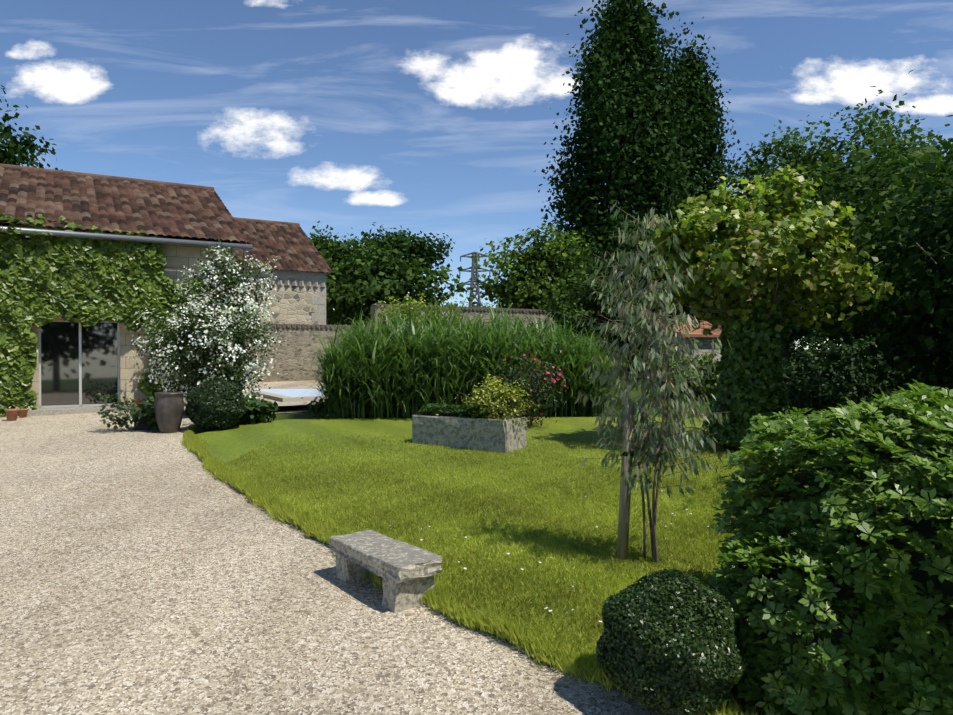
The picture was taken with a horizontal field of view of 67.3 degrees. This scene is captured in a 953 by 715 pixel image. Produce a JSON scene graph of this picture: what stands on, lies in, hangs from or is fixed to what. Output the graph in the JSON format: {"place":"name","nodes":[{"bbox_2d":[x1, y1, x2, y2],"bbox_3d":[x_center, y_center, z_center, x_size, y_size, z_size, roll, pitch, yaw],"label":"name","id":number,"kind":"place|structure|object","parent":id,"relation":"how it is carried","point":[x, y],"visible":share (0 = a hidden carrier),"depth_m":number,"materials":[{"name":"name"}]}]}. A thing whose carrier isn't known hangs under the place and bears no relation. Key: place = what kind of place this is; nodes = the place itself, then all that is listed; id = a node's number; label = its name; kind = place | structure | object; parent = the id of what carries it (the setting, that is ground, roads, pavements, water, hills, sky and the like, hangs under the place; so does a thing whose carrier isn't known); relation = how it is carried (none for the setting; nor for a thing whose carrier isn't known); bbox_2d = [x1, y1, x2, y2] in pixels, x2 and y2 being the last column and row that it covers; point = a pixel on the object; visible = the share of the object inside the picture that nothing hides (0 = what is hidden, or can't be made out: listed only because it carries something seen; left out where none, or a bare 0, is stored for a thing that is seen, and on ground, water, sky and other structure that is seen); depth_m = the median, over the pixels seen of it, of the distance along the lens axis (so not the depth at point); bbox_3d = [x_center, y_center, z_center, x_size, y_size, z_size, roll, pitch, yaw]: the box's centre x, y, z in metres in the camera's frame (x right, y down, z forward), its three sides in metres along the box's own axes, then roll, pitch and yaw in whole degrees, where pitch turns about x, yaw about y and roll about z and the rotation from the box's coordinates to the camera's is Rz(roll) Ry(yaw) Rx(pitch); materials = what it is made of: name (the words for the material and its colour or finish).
{"place":"outdoors","nodes":[
{"label":"outdoors","id":0,"kind":"place"},
{"bbox_2d":[0,380,685,714],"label":"gravel path","id":1,"kind":"structure","parent":0,"point":[145,572],"depth_m":5.50,"materials":[{"name":"beige gravel"}]},
{"bbox_2d":[4,409,18,420],"bbox_3d":[-10.697,1.321,16.470,0.288,0.261,0.288,0,1,1],"label":"terracotta pot","id":2,"kind":"object","parent":1,"relation":"on","point":[11,414],"visible":1,"depth_m":16.39,"materials":[{"name":"orange ceramic"}]},
{"bbox_2d":[18,409,27,417],"bbox_3d":[-10.778,1.324,17.002,0.224,0.203,0.224,0,1,1],"label":"terracotta pot","id":3,"kind":"object","parent":1,"relation":"on","point":[22,413],"visible":0.83,"depth_m":16.93,"materials":[{"name":"orange ceramic"}]},
{"bbox_2d":[131,399,144,407],"bbox_3d":[-8.701,1.210,18.400,0.320,0.290,0.320,0,1,1],"label":"terracotta pot","id":4,"kind":"object","parent":1,"relation":"on","point":[138,401],"visible":0.56,"depth_m":18.29,"materials":[{"name":"orange ceramic"}]},
{"bbox_2d":[134,407,154,429],"bbox_3d":[-7.048,1.290,15.214,0.420,0.440,0.420,0,1,-27],"label":"square planter","id":5,"kind":"object","parent":1,"relation":"on","point":[139,427],"visible":0.43,"depth_m":14.99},
{"bbox_2d":[154,392,183,432],"bbox_3d":[-6.310,1.127,14.695,0.570,0.815,0.570,0,1,1],"label":"jar","id":6,"kind":"object","parent":1,"relation":"on","point":[169,408],"visible":0.98,"depth_m":14.49,"materials":[{"name":"grey ceramic"}]},
{"bbox_2d":[127,239,284,403],"bbox_3d":[-6.797,-0.888,18.583,3.942,4.490,3.848,0,1,1],"label":"white flowering shrub","id":7,"kind":"object","parent":1,"relation":"on","point":[222,339],"visible":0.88,"depth_m":18.30,"materials":[{"name":"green plant"}]},
{"bbox_2d":[184,389,461,408],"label":"swimming pool","id":8,"kind":"structure","parent":1,"relation":"on","point":[285,397],"depth_m":20.60,"materials":[{"name":"white stone"}]},
{"bbox_2d":[329,530,441,612],"bbox_3d":[-0.788,1.785,6.039,0.445,0.408,1.198,0,1,-38],"label":"stone bench","id":9,"kind":"object","parent":1,"relation":"on","point":[407,572],"visible":0.85,"depth_m":5.74,"materials":[{"name":"grey stone"}]},
{"bbox_2d":[0,0,952,348],"label":"sky","id":10,"kind":"structure","parent":0,"point":[436,117],"materials":[{"name":"blue"}]},
{"bbox_2d":[188,349,899,433],"bbox_3d":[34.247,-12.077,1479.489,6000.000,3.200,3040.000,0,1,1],"label":"hedge","id":11,"kind":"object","parent":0,"point":[279,416],"depth_m":18.88,"materials":[{"name":"green plant"}]},
{"bbox_2d":[0,84,62,169],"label":"tree","id":12,"kind":"object","parent":11,"relation":"on","point":[9,156],"visible":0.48,"depth_m":34.21,"materials":[{"name":"green plant"}]},
{"bbox_2d":[0,163,252,416],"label":"house","id":13,"kind":"structure","parent":11,"relation":"on","point":[79,367],"depth_m":19.01,"materials":[{"name":"beige tile"}]},
{"bbox_2d":[0,211,243,416],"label":"ivy","id":14,"kind":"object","parent":13,"relation":"attached to","point":[48,279],"depth_m":17.80,"materials":[{"name":"green plant"}]},
{"bbox_2d":[185,377,246,430],"bbox_3d":[-5.445,0.986,14.963,1.223,1.175,1.227,0,1,-26],"label":"clipped bush","id":15,"kind":"object","parent":11,"relation":"on","point":[214,403],"depth_m":14.60,"materials":[{"name":"green plant"}]},
{"bbox_2d":[97,391,337,432],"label":"bed plants","id":16,"kind":"object","parent":11,"relation":"on","point":[258,410],"visible":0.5,"depth_m":15.05,"materials":[{"name":"green plant"}]},
{"bbox_2d":[234,217,333,324],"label":"house","id":17,"kind":"structure","parent":11,"relation":"on","point":[301,269],"depth_m":29.79,"materials":[{"name":"stone"}]},
{"bbox_2d":[245,323,371,382],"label":"garden wall","id":18,"kind":"structure","parent":11,"relation":"on","point":[289,362],"depth_m":27.56,"materials":[{"name":"stone"}]},
{"bbox_2d":[307,221,375,323],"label":"tree","id":19,"kind":"object","parent":11,"relation":"on","point":[333,249],"visible":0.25,"depth_m":54.14,"materials":[{"name":"green plant"}]},
{"bbox_2d":[325,238,473,325],"bbox_3d":[-4.706,-2.698,35.899,9.190,6.489,6.829,0,1,1],"label":"walnut tree","id":20,"kind":"object","parent":11,"relation":"on","point":[369,282],"visible":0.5,"depth_m":34.53,"materials":[{"name":"green plant"}]},
{"bbox_2d":[346,222,454,272],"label":"umbrella tree","id":21,"kind":"object","parent":11,"relation":"on","point":[419,248],"visible":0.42,"depth_m":58.33,"materials":[{"name":"green plant"}]},
{"bbox_2d":[368,292,467,335],"bbox_3d":[-2.217,-0.625,25.678,3.978,3.249,3.925,0,1,1],"label":"shrub","id":22,"kind":"object","parent":11,"relation":"on","point":[418,314],"visible":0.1,"depth_m":24.94,"materials":[{"name":"green plant"}]},
{"bbox_2d":[296,293,630,418],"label":"miscanthus reeds","id":23,"kind":"object","parent":11,"relation":"on","point":[406,368],"visible":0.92,"depth_m":16.73,"materials":[{"name":"green plant"}]},
{"bbox_2d":[446,298,482,306],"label":"tree line","id":24,"kind":"object","parent":11,"relation":"on","point":[477,305],"visible":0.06,"depth_m":174.75,"materials":[{"name":"green plant"}]},
{"bbox_2d":[371,304,573,333],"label":"garden wall","id":25,"kind":"structure","parent":11,"relation":"on","point":[539,315],"depth_m":31.97,"materials":[{"name":"stone"}]},
{"bbox_2d":[459,252,490,306],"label":"electricity pylon","id":26,"kind":"object","parent":11,"relation":"on","point":[474,270],"visible":0.29,"depth_m":298.59,"materials":[{"name":"grey metal"}]},
{"bbox_2d":[468,217,601,309],"bbox_3d":[3.643,-3.688,39.712,8.293,7.980,8.746,0,1,-39],"label":"tree","id":27,"kind":"object","parent":11,"relation":"on","point":[536,277],"visible":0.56,"depth_m":38.27,"materials":[{"name":"green plant"}]},
{"bbox_2d":[532,267,660,371],"bbox_3d":[5.201,-1.543,30.372,5.682,4.598,4.761,0,1,1],"label":"tree","id":28,"kind":"object","parent":11,"relation":"on","point":[574,307],"visible":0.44,"depth_m":29.76,"materials":[{"name":"green plant"}]},
{"bbox_2d":[550,200,693,371],"bbox_3d":[7.295,-3.184,32.611,7.863,7.646,7.447,0,1,1],"label":"dark tree","id":29,"kind":"object","parent":11,"relation":"on","point":[624,245],"visible":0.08,"depth_m":31.40,"materials":[{"name":"green plant"}]},
{"bbox_2d":[528,0,716,355],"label":"tall poplar tree","id":30,"kind":"object","parent":11,"relation":"on","point":[628,128],"visible":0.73,"depth_m":43.45,"materials":[{"name":"green plant"}]},
{"bbox_2d":[623,239,719,346],"bbox_3d":[10.088,-2.537,33.326,7.761,6.305,6.917,0,1,1],"label":"dark tree","id":31,"kind":"object","parent":11,"relation":"on","point":[667,282],"visible":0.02,"depth_m":32.16,"materials":[{"name":"green plant"}]},
{"bbox_2d":[595,568,750,714],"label":"clipped bush","id":32,"kind":"object","parent":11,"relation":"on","point":[668,643],"visible":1,"depth_m":3.94,"materials":[{"name":"green plant"}]},
{"bbox_2d":[651,319,721,380],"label":"house","id":33,"kind":"structure","parent":11,"relation":"on","point":[705,346],"depth_m":26.13,"materials":[{"name":"stone"}]},
{"bbox_2d":[662,351,722,400],"bbox_3d":[6.567,0.529,21.253,2.441,1.438,2.618,0,1,31],"label":"border shrub","id":34,"kind":"object","parent":11,"relation":"on","point":[708,385],"visible":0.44,"depth_m":20.68,"materials":[{"name":"green plant"}]},
{"bbox_2d":[639,16,746,246],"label":"tall poplar tree","id":35,"kind":"object","parent":11,"relation":"on","point":[712,138],"visible":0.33,"depth_m":45.79,"materials":[{"name":"green plant"}]},
{"bbox_2d":[686,297,825,370],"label":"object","id":36,"kind":"object","parent":11,"relation":"on","point":[794,351],"depth_m":32.40,"materials":[{"name":"green plant"}]},
{"bbox_2d":[686,194,848,373],"bbox_3d":[12.417,-2.802,28.426,8.511,7.281,7.502,0,1,1],"label":"dark tree","id":37,"kind":"object","parent":11,"relation":"on","point":[786,339],"visible":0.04,"depth_m":27.86,"materials":[{"name":"green plant"}]},
{"bbox_2d":[711,125,882,357],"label":"tree","id":38,"kind":"object","parent":11,"relation":"on","point":[750,172],"visible":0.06,"depth_m":43.35,"materials":[{"name":"green plant"}]},
{"bbox_2d":[791,300,895,373],"bbox_3d":[17.098,-2.193,30.927,8.057,6.044,8.234,0,1,-35],"label":"bush","id":39,"kind":"object","parent":11,"relation":"on","point":[832,348],"depth_m":31.40,"materials":[{"name":"green plant"}]},
{"bbox_2d":[781,328,909,415],"bbox_3d":[8.559,0.362,17.328,3.338,2.162,3.177,0,1,40],"label":"border shrub","id":40,"kind":"object","parent":11,"relation":"on","point":[829,391],"visible":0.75,"depth_m":16.73,"materials":[{"name":"green plant"}]},
{"bbox_2d":[766,102,951,226],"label":"poplar tree","id":41,"kind":"object","parent":11,"relation":"on","point":[861,131],"visible":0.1,"depth_m":42.69,"materials":[{"name":"green plant"}]},
{"bbox_2d":[776,70,952,400],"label":"dark tree","id":42,"kind":"object","parent":11,"relation":"on","point":[864,208],"visible":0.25,"depth_m":19.57,"materials":[{"name":"green plant"}]},
{"bbox_2d":[816,278,944,389],"bbox_3d":[14.869,-1.325,24.322,6.699,4.995,6.526,0,1,1],"label":"bush","id":43,"kind":"object","parent":11,"relation":"on","point":[857,334],"depth_m":24.10,"materials":[{"name":"green plant"}]},
{"bbox_2d":[850,153,952,374],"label":"dark tree","id":44,"kind":"object","parent":11,"relation":"on","point":[902,169],"depth_m":25.08,"materials":[{"name":"green plant"}]},
{"bbox_2d":[885,339,952,393],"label":"border shrub","id":45,"kind":"object","parent":11,"relation":"on","point":[919,377],"visible":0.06,"depth_m":16.32,"materials":[{"name":"green plant"}]},
{"bbox_2d":[891,134,951,194],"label":"poplar tree","id":46,"kind":"object","parent":11,"relation":"on","point":[944,140],"depth_m":43.64,"materials":[{"name":"green plant"}]},
{"bbox_2d":[177,417,928,714],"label":"lawn","id":47,"kind":"structure","parent":0,"point":[228,445],"depth_m":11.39,"materials":[{"name":"green plant"}]},
{"bbox_2d":[412,414,526,453],"bbox_3d":[-0.149,1.360,12.905,2.031,0.627,0.751,0,1,33],"label":"stone trough","id":48,"kind":"object","parent":47,"relation":"on","point":[483,434],"visible":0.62,"depth_m":12.50,"materials":[{"name":"stone"}]},
{"bbox_2d":[416,374,544,426],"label":"trough plants","id":49,"kind":"object","parent":48,"relation":"in","point":[480,409],"visible":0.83,"depth_m":12.57,"materials":[{"name":"green plant"}]},
{"bbox_2d":[488,343,568,428],"bbox_3d":[1.111,0.607,15.172,1.751,1.827,1.726,0,1,1],"label":"rose bush","id":50,"kind":"object","parent":47,"relation":"on","point":[518,376],"visible":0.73,"depth_m":15.09,"materials":[{"name":"green plant"}]},
{"bbox_2d":[390,490,708,621],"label":"daisies","id":51,"kind":"object","parent":47,"relation":"on","point":[541,562],"visible":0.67,"depth_m":6.37,"materials":[{"name":"plant"}]},
{"bbox_2d":[575,202,731,564],"bbox_3d":[1.610,0.253,6.596,1.363,3.450,1.284,0,1,1],"label":"eucalyptus sapling","id":52,"kind":"object","parent":47,"relation":"on","point":[631,411],"visible":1,"depth_m":6.57,"materials":[{"name":"green plant"}]},
{"bbox_2d":[638,165,901,451],"bbox_3d":[4.859,-0.789,12.502,3.960,4.974,3.959,0,1,1],"label":"ivy-covered tree","id":53,"kind":"object","parent":47,"relation":"on","point":[733,277],"visible":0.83,"depth_m":11.97,"materials":[{"name":"green plant"}]},
{"bbox_2d":[708,379,952,714],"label":"evergreen shrub","id":54,"kind":"object","parent":47,"relation":"on","point":[890,483],"visible":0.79,"depth_m":3.94,"materials":[{"name":"green plant"}]},
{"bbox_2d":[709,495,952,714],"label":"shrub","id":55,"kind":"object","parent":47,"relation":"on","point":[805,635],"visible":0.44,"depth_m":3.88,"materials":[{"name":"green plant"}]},
{"bbox_2d":[788,115,952,397],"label":"dark tree","id":56,"kind":"object","parent":47,"relation":"on","point":[931,315],"visible":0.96,"depth_m":11.95,"materials":[{"name":"green plant"}]}
]}

